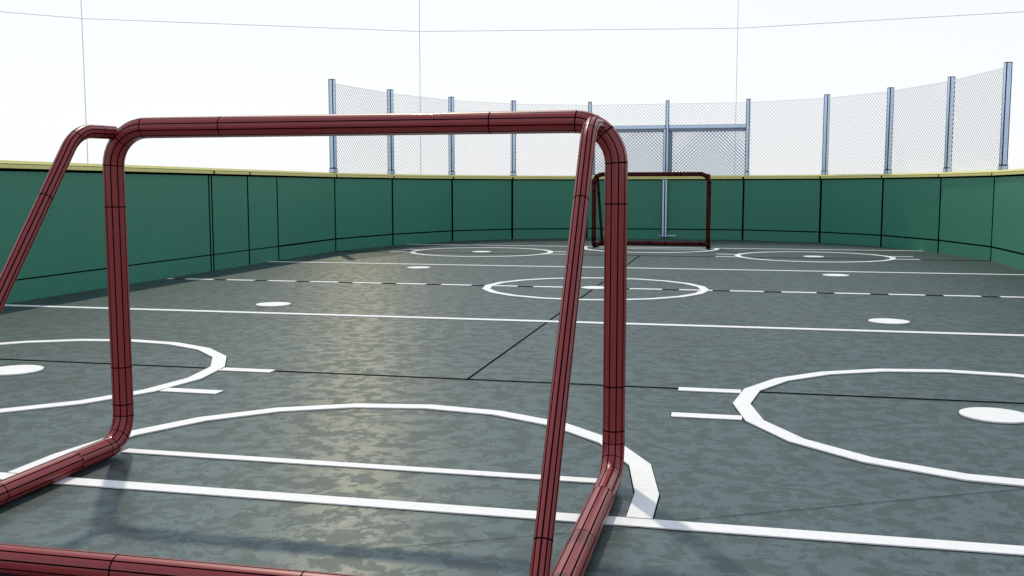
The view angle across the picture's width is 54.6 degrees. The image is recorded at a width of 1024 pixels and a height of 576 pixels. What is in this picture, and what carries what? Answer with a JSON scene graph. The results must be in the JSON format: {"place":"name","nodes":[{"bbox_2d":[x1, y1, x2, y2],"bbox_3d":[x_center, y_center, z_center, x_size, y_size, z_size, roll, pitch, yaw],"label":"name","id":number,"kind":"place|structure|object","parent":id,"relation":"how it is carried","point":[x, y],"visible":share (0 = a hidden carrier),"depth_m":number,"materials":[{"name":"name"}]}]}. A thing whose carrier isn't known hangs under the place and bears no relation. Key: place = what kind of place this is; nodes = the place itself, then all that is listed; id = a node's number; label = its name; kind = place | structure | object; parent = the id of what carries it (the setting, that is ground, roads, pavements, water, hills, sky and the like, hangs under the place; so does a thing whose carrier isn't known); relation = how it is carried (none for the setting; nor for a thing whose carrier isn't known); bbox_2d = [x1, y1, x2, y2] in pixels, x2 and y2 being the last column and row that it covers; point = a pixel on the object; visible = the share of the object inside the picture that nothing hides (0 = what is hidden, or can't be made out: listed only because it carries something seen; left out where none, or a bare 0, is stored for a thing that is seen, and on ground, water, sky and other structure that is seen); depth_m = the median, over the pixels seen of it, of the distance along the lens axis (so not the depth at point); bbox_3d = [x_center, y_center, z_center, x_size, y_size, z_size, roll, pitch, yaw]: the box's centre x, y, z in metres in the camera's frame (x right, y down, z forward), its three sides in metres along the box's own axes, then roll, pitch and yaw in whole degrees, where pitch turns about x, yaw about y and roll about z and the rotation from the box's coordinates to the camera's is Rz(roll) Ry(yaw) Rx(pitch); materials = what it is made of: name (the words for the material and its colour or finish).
{"place":"outdoors","nodes":[
{"label":"outdoors","id":0,"kind":"place"},
{"bbox_2d":[0,238,1023,575],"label":"rink floor","id":1,"kind":"structure","parent":0,"point":[802,408],"depth_m":3.94,"materials":[{"name":"concrete"}]},
{"bbox_2d":[0,110,627,575],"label":"hockey goal","id":2,"kind":"object","parent":1,"relation":"on","point":[592,518],"visible":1,"depth_m":2.91,"materials":[{"name":"red metal"}]},
{"bbox_2d":[0,160,1023,303],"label":"rink boards","id":3,"kind":"object","parent":1,"relation":"on","point":[182,221],"visible":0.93,"depth_m":13.41,"materials":[{"name":"green plastic"}]},
{"bbox_2d":[328,62,1012,175],"bbox_3d":[2.191,-2.363,14.944,8.701,1.279,4.474,1,6,13],"label":"chain link fence","id":4,"kind":"object","parent":3,"relation":"on","point":[950,120],"visible":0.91,"depth_m":15.00,"materials":[{"name":"metal"}]},
{"bbox_2d":[592,124,745,237],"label":"double gate","id":5,"kind":"structure","parent":4,"relation":"attached to","point":[667,145],"depth_m":17.04,"materials":[{"name":"metal"}]},
{"bbox_2d":[591,172,710,248],"bbox_3d":[2.102,-1.167,14.823,1.721,1.111,0.876,1,6,13],"label":"hockey goal","id":6,"kind":"object","parent":1,"relation":"on","point":[596,177],"visible":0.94,"depth_m":14.56,"materials":[{"name":"red metal"}]},
{"bbox_2d":[0,0,1023,173],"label":"sky","id":7,"kind":"structure","parent":0,"point":[419,31],"depth_m":283.36,"materials":[{"name":"white"}]}
]}

